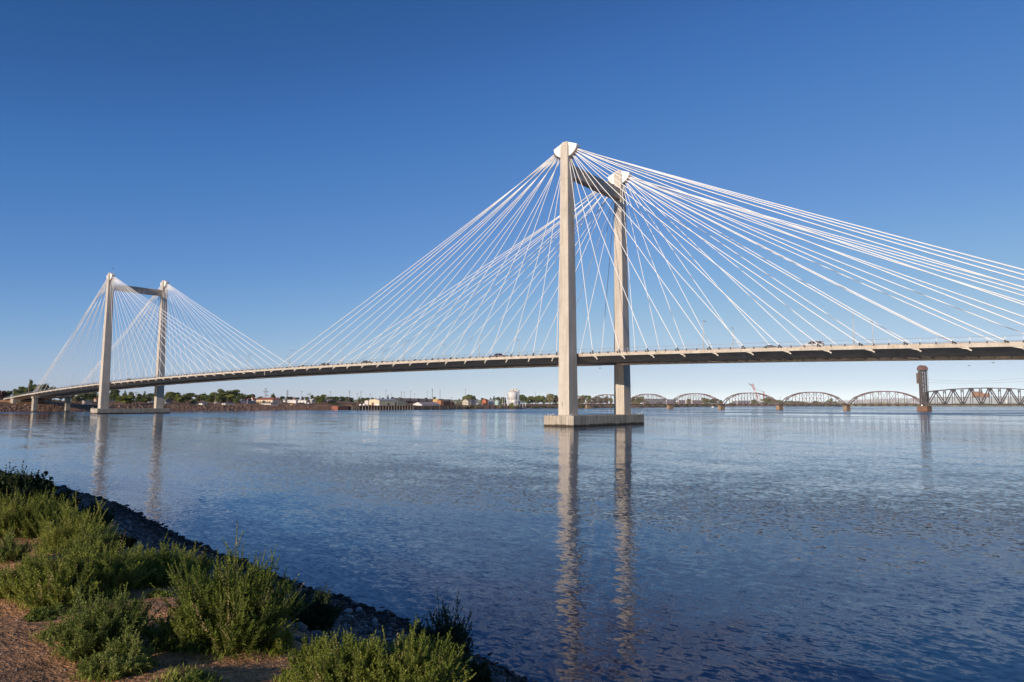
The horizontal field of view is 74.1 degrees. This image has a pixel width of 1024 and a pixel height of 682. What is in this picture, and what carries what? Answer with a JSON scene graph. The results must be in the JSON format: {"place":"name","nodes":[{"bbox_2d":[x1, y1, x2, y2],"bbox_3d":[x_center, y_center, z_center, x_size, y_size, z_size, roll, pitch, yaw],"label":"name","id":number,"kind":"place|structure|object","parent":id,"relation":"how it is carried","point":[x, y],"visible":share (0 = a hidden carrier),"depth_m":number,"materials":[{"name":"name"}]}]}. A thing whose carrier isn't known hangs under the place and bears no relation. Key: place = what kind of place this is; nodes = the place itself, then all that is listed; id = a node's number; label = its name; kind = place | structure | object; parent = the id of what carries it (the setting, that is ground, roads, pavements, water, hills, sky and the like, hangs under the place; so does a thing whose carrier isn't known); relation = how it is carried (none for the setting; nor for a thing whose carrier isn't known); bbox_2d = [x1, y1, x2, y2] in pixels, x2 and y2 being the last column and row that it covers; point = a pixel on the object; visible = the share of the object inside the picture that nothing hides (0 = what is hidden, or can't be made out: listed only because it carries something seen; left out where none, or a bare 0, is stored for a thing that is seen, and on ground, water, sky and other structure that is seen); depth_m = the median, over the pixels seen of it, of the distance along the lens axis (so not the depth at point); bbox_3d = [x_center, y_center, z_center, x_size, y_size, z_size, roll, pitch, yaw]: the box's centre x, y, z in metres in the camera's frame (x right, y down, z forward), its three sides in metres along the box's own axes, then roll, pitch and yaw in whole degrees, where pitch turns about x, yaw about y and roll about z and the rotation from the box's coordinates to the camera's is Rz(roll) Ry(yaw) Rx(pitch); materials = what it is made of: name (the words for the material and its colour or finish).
{"place":"outdoors","nodes":[
{"label":"outdoors","id":0,"kind":"place"},
{"bbox_2d":[0,504,520,681],"bbox_3d":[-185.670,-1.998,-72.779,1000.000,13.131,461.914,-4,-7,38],"label":"bank","id":1,"kind":"structure","parent":0,"point":[262,668],"depth_m":5.00,"materials":[{"name":"soil"}]},
{"bbox_2d":[0,527,38,563],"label":"weed clump","id":2,"kind":"object","parent":1,"relation":"on","point":[11,550],"visible":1,"depth_m":7.65,"materials":[{"name":"green plant"}]},
{"bbox_2d":[0,461,46,502],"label":"shade shrub","id":3,"kind":"object","parent":1,"relation":"on","point":[23,483],"visible":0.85,"depth_m":19.00,"materials":[{"name":"green plant"}]},
{"bbox_2d":[0,545,48,598],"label":"weed clump","id":4,"kind":"object","parent":1,"relation":"on","point":[4,589],"visible":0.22,"depth_m":6.17,"materials":[{"name":"green plant"}]},
{"bbox_2d":[0,486,60,536],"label":"weed clump","id":5,"kind":"object","parent":1,"relation":"on","point":[4,510],"visible":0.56,"depth_m":9.65,"materials":[{"name":"green plant"}]},
{"bbox_2d":[0,481,77,538],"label":"weed clump","id":6,"kind":"object","parent":1,"relation":"on","point":[22,521],"visible":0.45,"depth_m":9.73,"materials":[{"name":"green plant"}]},
{"bbox_2d":[32,470,53,485],"bbox_3d":[-25.831,7.663,37.204,1.624,1.146,1.134,-4,-7,38],"label":"sapling","id":7,"kind":"object","parent":1,"relation":"on","point":[45,473],"visible":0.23,"depth_m":37.26,"materials":[{"name":"green plant"}]},
{"bbox_2d":[29,478,59,503],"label":"shade shrub","id":8,"kind":"object","parent":1,"relation":"on","point":[47,487],"visible":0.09,"depth_m":25.50,"materials":[{"name":"green plant"}]},
{"bbox_2d":[36,623,65,641],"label":"weed clump","id":9,"kind":"object","parent":1,"relation":"on","point":[52,628],"visible":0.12,"depth_m":5.18,"materials":[{"name":"green plant"}]},
{"bbox_2d":[21,600,81,621],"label":"weed clump","id":10,"kind":"object","parent":1,"relation":"on","point":[40,613],"visible":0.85,"depth_m":5.60,"materials":[{"name":"green plant"}]},
{"bbox_2d":[2,523,108,607],"bbox_3d":[-4.106,2.051,6.192,0.935,0.746,0.929,-4,-7,38],"label":"weed clump","id":11,"kind":"object","parent":1,"relation":"on","point":[48,584],"visible":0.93,"depth_m":6.03,"materials":[{"name":"green plant"}]},
{"bbox_2d":[16,493,94,537],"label":"weed clump","id":12,"kind":"object","parent":1,"relation":"on","point":[38,528],"visible":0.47,"depth_m":9.64,"materials":[{"name":"green plant"}]},
{"bbox_2d":[43,485,81,509],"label":"shade shrub","id":13,"kind":"object","parent":1,"relation":"on","point":[78,499],"visible":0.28,"depth_m":26.61,"materials":[{"name":"green plant"}]},
{"bbox_2d":[31,494,118,553],"bbox_3d":[-5.680,2.357,8.771,1.146,0.785,1.056,-4,-7,38],"label":"weed clump","id":14,"kind":"object","parent":1,"relation":"on","point":[63,536],"visible":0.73,"depth_m":8.69,"materials":[{"name":"green plant"}]},
{"bbox_2d":[59,523,123,560],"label":"weed clump","id":15,"kind":"object","parent":1,"relation":"on","point":[107,542],"visible":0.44,"depth_m":8.07,"materials":[{"name":"green plant"}]},
{"bbox_2d":[72,500,116,526],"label":"shade shrub","id":16,"kind":"object","parent":1,"relation":"on","point":[108,517],"visible":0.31,"depth_m":24.30,"materials":[{"name":"green plant"}]},
{"bbox_2d":[34,570,162,662],"bbox_3d":[-3.057,2.017,5.012,0.888,0.622,0.829,-4,-7,38],"label":"weed clump","id":17,"kind":"object","parent":1,"relation":"on","point":[96,626],"visible":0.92,"depth_m":4.89,"materials":[{"name":"green plant"}]},
{"bbox_2d":[55,530,155,598],"bbox_3d":[-3.964,2.145,6.540,0.964,0.619,0.846,-4,-7,38],"label":"weed clump","id":18,"kind":"object","parent":1,"relation":"on","point":[111,578],"visible":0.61,"depth_m":6.48,"materials":[{"name":"green plant"}]},
{"bbox_2d":[74,625,155,681],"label":"weed clump","id":19,"kind":"object","parent":1,"relation":"on","point":[118,659],"visible":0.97,"depth_m":4.55,"materials":[{"name":"green plant"}]},
{"bbox_2d":[110,533,136,549],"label":"shade shrub","id":20,"kind":"object","parent":1,"relation":"on","point":[130,542],"visible":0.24,"depth_m":9.65,"materials":[{"name":"green plant"}]},
{"bbox_2d":[111,532,178,587],"bbox_3d":[-3.925,2.304,7.115,0.790,0.571,0.766,-4,-7,38],"label":"weed clump","id":21,"kind":"object","parent":1,"relation":"on","point":[149,561],"visible":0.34,"depth_m":7.07,"materials":[{"name":"green plant"}]},
{"bbox_2d":[1,533,302,681],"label":"grass","id":22,"kind":"structure","parent":1,"relation":"on","point":[171,648],"depth_m":5.05,"materials":[{"name":"green plant"}]},
{"bbox_2d":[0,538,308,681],"bbox_3d":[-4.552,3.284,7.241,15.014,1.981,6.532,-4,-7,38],"label":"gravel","id":23,"kind":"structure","parent":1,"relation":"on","point":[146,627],"depth_m":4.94,"materials":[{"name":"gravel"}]},
{"bbox_2d":[146,587,168,597],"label":"weed clump","id":24,"kind":"object","parent":1,"relation":"on","point":[150,595],"visible":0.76,"depth_m":6.51,"materials":[{"name":"green plant"}]},
{"bbox_2d":[144,612,183,651],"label":"weed clump","id":25,"kind":"object","parent":1,"relation":"on","point":[161,640],"visible":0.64,"depth_m":5.13,"materials":[{"name":"green plant"}]},
{"bbox_2d":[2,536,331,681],"bbox_3d":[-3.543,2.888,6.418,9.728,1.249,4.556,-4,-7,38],"label":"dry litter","id":26,"kind":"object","parent":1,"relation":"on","point":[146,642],"visible":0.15,"depth_m":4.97,"materials":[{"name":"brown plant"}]},
{"bbox_2d":[133,541,210,587],"bbox_3d":[-3.676,2.388,7.258,0.750,0.452,0.784,-4,-7,38],"label":"weed clump","id":27,"kind":"object","parent":1,"relation":"on","point":[162,580],"visible":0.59,"depth_m":7.16,"materials":[{"name":"green plant"}]},
{"bbox_2d":[165,612,216,652],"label":"weed clump","id":28,"kind":"object","parent":1,"relation":"on","point":[193,645],"visible":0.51,"depth_m":5.12,"materials":[{"name":"green plant"}]},
{"bbox_2d":[168,669,214,681],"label":"weed clump","id":29,"kind":"object","parent":1,"relation":"on","point":[194,675],"visible":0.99,"depth_m":4.42,"materials":[{"name":"green plant"}]},
{"bbox_2d":[182,540,215,580],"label":"weed clump","id":30,"kind":"object","parent":1,"relation":"on","point":[204,563],"visible":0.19,"depth_m":8.10,"materials":[{"name":"green plant"}]},
{"bbox_2d":[148,522,314,655],"bbox_3d":[-2.213,1.964,5.498,1.194,0.970,1.194,-1,-5,7],"label":"weed clump","id":31,"kind":"object","parent":1,"relation":"on","point":[242,613],"visible":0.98,"depth_m":5.26,"materials":[{"name":"green plant"}]},
{"bbox_2d":[0,470,537,681],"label":"cobbles","id":32,"kind":"object","parent":1,"relation":"on","point":[128,518],"visible":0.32,"depth_m":19.82,"materials":[{"name":"grey stone"}]},
{"bbox_2d":[256,623,297,654],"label":"weed clump","id":33,"kind":"object","parent":1,"relation":"on","point":[282,640],"visible":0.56,"depth_m":5.36,"materials":[{"name":"green plant"}]},
{"bbox_2d":[278,667,307,681],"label":"weed clump","id":34,"kind":"object","parent":1,"relation":"on","point":[284,673],"visible":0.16,"depth_m":4.74,"materials":[{"name":"green plant"}]},
{"bbox_2d":[278,627,342,674],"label":"weed clump","id":35,"kind":"object","parent":1,"relation":"on","point":[302,655],"visible":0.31,"depth_m":4.90,"materials":[{"name":"green plant"}]},
{"bbox_2d":[280,581,342,633],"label":"shade shrub","id":36,"kind":"object","parent":1,"relation":"on","point":[318,613],"visible":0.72,"depth_m":7.99,"materials":[{"name":"green plant"}]},
{"bbox_2d":[315,586,324,590],"bbox_3d":[-5.926,7.669,20.849,0.245,0.234,0.320,-2,-6,26],"label":"shore stone","id":37,"kind":"object","parent":1,"relation":"on","point":[321,588],"visible":0.57,"depth_m":20.80,"materials":[{"name":"grey stone"}]},
{"bbox_2d":[282,627,401,681],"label":"weed clump","id":38,"kind":"object","parent":1,"relation":"on","point":[338,666],"visible":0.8,"depth_m":4.53,"materials":[{"name":"green plant"}]},
{"bbox_2d":[341,596,350,599],"bbox_3d":[-4.862,7.552,19.883,0.297,0.131,0.169,3,-3,-16],"label":"shore stone","id":39,"kind":"object","parent":1,"relation":"on","point":[346,597],"visible":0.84,"depth_m":19.83,"materials":[{"name":"grey stone"}]},
{"bbox_2d":[344,608,352,612],"bbox_3d":[-4.340,7.164,17.958,0.230,0.153,0.150,2,-12,-17],"label":"shore stone","id":40,"kind":"object","parent":1,"relation":"on","point":[348,610],"visible":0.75,"depth_m":17.92,"materials":[{"name":"grey stone"}]},
{"bbox_2d":[343,617,475,681],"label":"weed clump","id":41,"kind":"object","parent":1,"relation":"on","point":[415,659],"visible":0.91,"depth_m":4.57,"materials":[{"name":"green plant"}]},
{"bbox_2d":[407,586,474,667],"bbox_3d":[-1.318,5.302,12.390,1.280,1.425,1.264,1,-5,-8],"label":"shade shrub","id":42,"kind":"object","parent":1,"relation":"on","point":[459,634],"visible":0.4,"depth_m":12.38,"materials":[{"name":"green plant"}]},
{"bbox_2d":[453,655,494,681],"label":"shade shrub","id":43,"kind":"object","parent":1,"relation":"on","point":[482,672],"visible":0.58,"depth_m":5.98,"materials":[{"name":"green plant"}]},
{"bbox_2d":[0,400,926,411],"bbox_3d":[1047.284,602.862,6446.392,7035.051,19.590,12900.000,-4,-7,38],"label":"shore","id":44,"kind":"structure","parent":0,"point":[77,405],"depth_m":642.24,"materials":[{"name":"brown soil"}]},
{"bbox_2d":[0,390,7,399],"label":"leafy tree","id":45,"kind":"object","parent":44,"relation":"on","point":[2,394],"visible":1,"depth_m":490.18,"materials":[{"name":"green plant"}]},
{"bbox_2d":[4,391,12,397],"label":"leafy tree","id":46,"kind":"object","parent":44,"relation":"on","point":[9,393],"visible":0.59,"depth_m":498.61,"materials":[{"name":"green plant"}]},
{"bbox_2d":[12,389,22,395],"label":"leafy tree","id":47,"kind":"object","parent":44,"relation":"on","point":[15,391],"visible":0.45,"depth_m":507.78,"materials":[{"name":"green plant"}]},
{"bbox_2d":[18,386,29,393],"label":"leafy tree","id":48,"kind":"object","parent":44,"relation":"on","point":[24,389],"visible":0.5,"depth_m":517.87,"materials":[{"name":"green plant"}]},
{"bbox_2d":[28,379,32,392],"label":"slender tree","id":49,"kind":"object","parent":44,"relation":"on","point":[30,384],"visible":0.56,"depth_m":529.21,"materials":[{"name":"green plant"}]},
{"bbox_2d":[30,384,37,392],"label":"leafy tree","id":50,"kind":"object","parent":44,"relation":"on","point":[33,387],"visible":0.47,"depth_m":528.14,"materials":[{"name":"green plant"}]},
{"bbox_2d":[38,384,45,391],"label":"leafy tree","id":51,"kind":"object","parent":44,"relation":"on","point":[42,388],"visible":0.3,"depth_m":526.53,"materials":[{"name":"green plant"}]},
{"bbox_2d":[70,396,83,402],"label":"leafy tree","id":52,"kind":"object","parent":44,"relation":"on","point":[76,399],"visible":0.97,"depth_m":504.92,"materials":[{"name":"green plant"}]},
{"bbox_2d":[77,393,94,399],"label":"leafy tree","id":53,"kind":"object","parent":44,"relation":"on","point":[88,396],"visible":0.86,"depth_m":540.11,"materials":[{"name":"green plant"}]},
{"bbox_2d":[81,400,92,404],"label":"concrete shed","id":54,"kind":"structure","parent":44,"relation":"on","point":[86,402],"depth_m":496.61,"materials":[{"name":"white concrete"}]},
{"bbox_2d":[109,390,119,401],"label":"leafy tree","id":55,"kind":"object","parent":44,"relation":"on","point":[113,394],"visible":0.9,"depth_m":545.68,"materials":[{"name":"green plant"}]},
{"bbox_2d":[115,395,137,404],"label":"leafy tree","id":56,"kind":"object","parent":44,"relation":"on","point":[126,399],"visible":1,"depth_m":521.58,"materials":[{"name":"green plant"}]},
{"bbox_2d":[136,393,143,402],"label":"leafy tree","id":57,"kind":"object","parent":44,"relation":"on","point":[139,396],"visible":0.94,"depth_m":551.75,"materials":[{"name":"green plant"}]},
{"bbox_2d":[140,397,152,402],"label":"leafy tree","id":58,"kind":"object","parent":44,"relation":"on","point":[145,399],"visible":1,"depth_m":549.34,"materials":[{"name":"green plant"}]},
{"bbox_2d":[0,404,332,411],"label":"riprap","id":59,"kind":"object","parent":44,"relation":"on","point":[182,407],"visible":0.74,"depth_m":548.66,"materials":[{"name":"stone"}]},
{"bbox_2d":[164,392,174,399],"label":"leafy tree","id":60,"kind":"object","parent":44,"relation":"on","point":[169,395],"visible":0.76,"depth_m":598.28,"materials":[{"name":"green plant"}]},
{"bbox_2d":[175,394,188,403],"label":"leafy tree","id":61,"kind":"object","parent":44,"relation":"on","point":[180,398],"visible":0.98,"depth_m":558.98,"materials":[{"name":"green plant"}]},
{"bbox_2d":[183,393,194,399],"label":"leafy tree","id":62,"kind":"object","parent":44,"relation":"on","point":[188,395],"visible":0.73,"depth_m":615.57,"materials":[{"name":"green plant"}]},
{"bbox_2d":[193,393,205,401],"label":"leafy tree","id":63,"kind":"object","parent":44,"relation":"on","point":[201,396],"visible":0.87,"depth_m":604.68,"materials":[{"name":"green plant"}]},
{"bbox_2d":[207,395,214,402],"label":"leafy tree","id":64,"kind":"object","parent":44,"relation":"on","point":[210,399],"visible":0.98,"depth_m":598.86,"materials":[{"name":"green plant"}]},
{"bbox_2d":[215,395,222,401],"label":"leafy tree","id":65,"kind":"object","parent":44,"relation":"on","point":[219,398],"visible":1,"depth_m":599.76,"materials":[{"name":"green plant"}]},
{"bbox_2d":[217,389,231,399],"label":"leafy tree","id":66,"kind":"object","parent":44,"relation":"on","point":[223,392],"visible":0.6,"depth_m":647.11,"materials":[{"name":"green plant"}]},
{"bbox_2d":[225,394,237,402],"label":"leafy tree","id":67,"kind":"object","parent":44,"relation":"on","point":[231,397],"visible":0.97,"depth_m":613.15,"materials":[{"name":"green plant"}]},
{"bbox_2d":[229,389,239,398],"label":"leafy tree","id":68,"kind":"object","parent":44,"relation":"on","point":[234,392],"visible":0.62,"depth_m":656.03,"materials":[{"name":"green plant"}]},
{"bbox_2d":[237,393,243,400],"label":"leafy tree","id":69,"kind":"object","parent":44,"relation":"on","point":[240,396],"visible":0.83,"depth_m":640.66,"materials":[{"name":"green plant"}]},
{"bbox_2d":[256,398,280,402],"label":"motel","id":70,"kind":"structure","parent":44,"relation":"on","point":[263,400],"depth_m":641.28,"materials":[{"name":"beige glass"}]},
{"bbox_2d":[259,402,278,404],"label":"shed","id":71,"kind":"structure","parent":44,"relation":"on","point":[269,403],"depth_m":610.48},
{"bbox_2d":[314,394,326,403],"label":"leafy tree","id":72,"kind":"object","parent":44,"relation":"on","point":[321,398],"visible":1,"depth_m":660.22,"materials":[{"name":"green plant"}]},
{"bbox_2d":[369,399,405,404],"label":"warehouse","id":73,"kind":"structure","parent":44,"relation":"on","point":[383,402],"depth_m":686.94,"materials":[{"name":"white metal"}]},
{"bbox_2d":[411,398,419,402],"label":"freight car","id":74,"kind":"object","parent":44,"relation":"on","point":[416,400],"visible":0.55,"depth_m":907.16,"materials":[{"name":"metal"}]},
{"bbox_2d":[346,399,505,403],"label":"distant woods","id":75,"kind":"object","parent":44,"relation":"on","point":[459,401],"visible":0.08,"depth_m":1528.31,"materials":[{"name":"green plant"}]},
{"bbox_2d":[413,402,439,405],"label":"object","id":76,"kind":"structure","parent":44,"relation":"on","point":[427,403],"depth_m":725.71,"materials":[{"name":"white metal"}]},
{"bbox_2d":[443,401,450,405],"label":"scrap shed","id":77,"kind":"structure","parent":44,"relation":"on","point":[446,403],"depth_m":749.77,"materials":[{"name":"brown metal"}]},
{"bbox_2d":[462,399,470,404],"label":"house","id":78,"kind":"structure","parent":44,"relation":"on","point":[466,401],"depth_m":796.02,"materials":[{"name":"white glass"}]},
{"bbox_2d":[0,141,1023,426],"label":"cable stayed bridge","id":79,"kind":"structure","parent":44,"relation":"on","point":[568,359],"depth_m":186.46,"materials":[{"name":"concrete"}]},
{"bbox_2d":[804,341,824,346],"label":"white car","id":80,"kind":"object","parent":79,"relation":"on","point":[821,343],"visible":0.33,"depth_m":147.59,"materials":[{"name":"paint"}]},
{"bbox_2d":[507,389,517,405],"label":"silo","id":81,"kind":"object","parent":44,"relation":"on","point":[512,394],"visible":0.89,"depth_m":848.61,"materials":[{"name":"white paint"}]},
{"bbox_2d":[511,401,525,406],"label":"open shelter","id":82,"kind":"object","parent":44,"relation":"on","point":[519,402],"visible":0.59,"depth_m":853.94,"materials":[{"name":"white paint"}]},
{"bbox_2d":[519,394,527,402],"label":"leafy tree","id":83,"kind":"object","parent":44,"relation":"on","point":[522,397],"visible":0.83,"depth_m":986.77,"materials":[{"name":"green plant"}]},
{"bbox_2d":[528,396,536,404],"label":"leafy tree","id":84,"kind":"object","parent":44,"relation":"on","point":[532,399],"visible":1,"depth_m":1010.29,"materials":[{"name":"green plant"}]},
{"bbox_2d":[535,395,540,403],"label":"leafy tree","id":85,"kind":"object","parent":44,"relation":"on","point":[538,399],"visible":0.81,"depth_m":1034.58,"materials":[{"name":"green plant"}]},
{"bbox_2d":[540,396,545,404],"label":"leafy tree","id":86,"kind":"object","parent":44,"relation":"on","point":[543,400],"visible":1,"depth_m":1035.88,"materials":[{"name":"green plant"}]},
{"bbox_2d":[545,394,554,404],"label":"leafy tree","id":87,"kind":"object","parent":44,"relation":"on","point":[549,399],"visible":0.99,"depth_m":1040.16,"materials":[{"name":"green plant"}]},
{"bbox_2d":[580,395,586,403],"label":"leafy tree","id":88,"kind":"object","parent":44,"relation":"on","point":[584,396],"visible":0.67,"depth_m":1119.78,"materials":[{"name":"green plant"}]},
{"bbox_2d":[635,396,644,403],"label":"leafy tree","id":89,"kind":"object","parent":44,"relation":"on","point":[640,399],"visible":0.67,"depth_m":1366.24,"materials":[{"name":"green plant"}]},
{"bbox_2d":[643,399,665,404],"bbox_3d":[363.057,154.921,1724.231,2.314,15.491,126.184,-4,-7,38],"label":"industrial building","id":90,"kind":"structure","parent":44,"relation":"on","point":[661,400],"depth_m":1730.66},
{"bbox_2d":[700,398,710,403],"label":"leafy tree","id":91,"kind":"object","parent":44,"relation":"on","point":[707,401],"visible":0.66,"depth_m":1839.20,"materials":[{"name":"green plant"}]},
{"bbox_2d":[749,383,763,401],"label":"crane","id":92,"kind":"object","parent":44,"relation":"on","point":[755,390],"visible":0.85,"depth_m":2425.78,"materials":[{"name":"metal"}]},
{"bbox_2d":[761,398,773,403],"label":"leafy tree","id":93,"kind":"object","parent":44,"relation":"on","point":[771,402],"visible":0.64,"depth_m":2405.77,"materials":[{"name":"green plant"}]},
{"bbox_2d":[552,365,1023,410],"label":"railway bridge","id":94,"kind":"structure","parent":44,"relation":"on","point":[921,381],"depth_m":682.48,"materials":[{"name":"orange metal"}]},
{"bbox_2d":[784,400,846,406],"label":"distant woods","id":95,"kind":"object","parent":44,"relation":"on","point":[791,402],"visible":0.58,"depth_m":2112.36,"materials":[{"name":"green plant"}]},
{"bbox_2d":[850,402,1023,406],"bbox_3d":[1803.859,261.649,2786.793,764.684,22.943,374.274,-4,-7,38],"label":"distant woods","id":96,"kind":"object","parent":44,"relation":"on","point":[945,405],"visible":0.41,"depth_m":2723.53,"materials":[{"name":"green plant"}]},
{"bbox_2d":[0,406,1023,681],"bbox_3d":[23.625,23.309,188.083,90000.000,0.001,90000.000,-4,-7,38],"label":"river","id":97,"kind":"structure","parent":0,"point":[790,544],"depth_m":33.80,"materials":[{"name":"blue liquid"}]},
{"bbox_2d":[332,406,351,409],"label":"barge hulk","id":98,"kind":"object","parent":97,"relation":"on","point":[341,407],"visible":0.86,"depth_m":627.59,"materials":[{"name":"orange metal"}]},
{"bbox_2d":[350,405,410,409],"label":"timber wharf","id":99,"kind":"structure","parent":97,"relation":"in","point":[379,407],"depth_m":659.89,"materials":[{"name":"brown wood"}]},
{"bbox_2d":[411,405,464,408],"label":"timber wharf","id":100,"kind":"structure","parent":97,"relation":"in","point":[436,407],"depth_m":710.53,"materials":[{"name":"brown wood"}]},
{"bbox_2d":[0,0,1023,403],"label":"sky","id":101,"kind":"structure","parent":0,"point":[278,164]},
{"bbox_2d":[823,397,1023,403],"bbox_3d":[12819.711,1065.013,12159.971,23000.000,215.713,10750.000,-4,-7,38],"label":"hills","id":102,"kind":"structure","parent":0,"point":[934,400],"depth_m":15483.59,"materials":[{"name":"green soil"}]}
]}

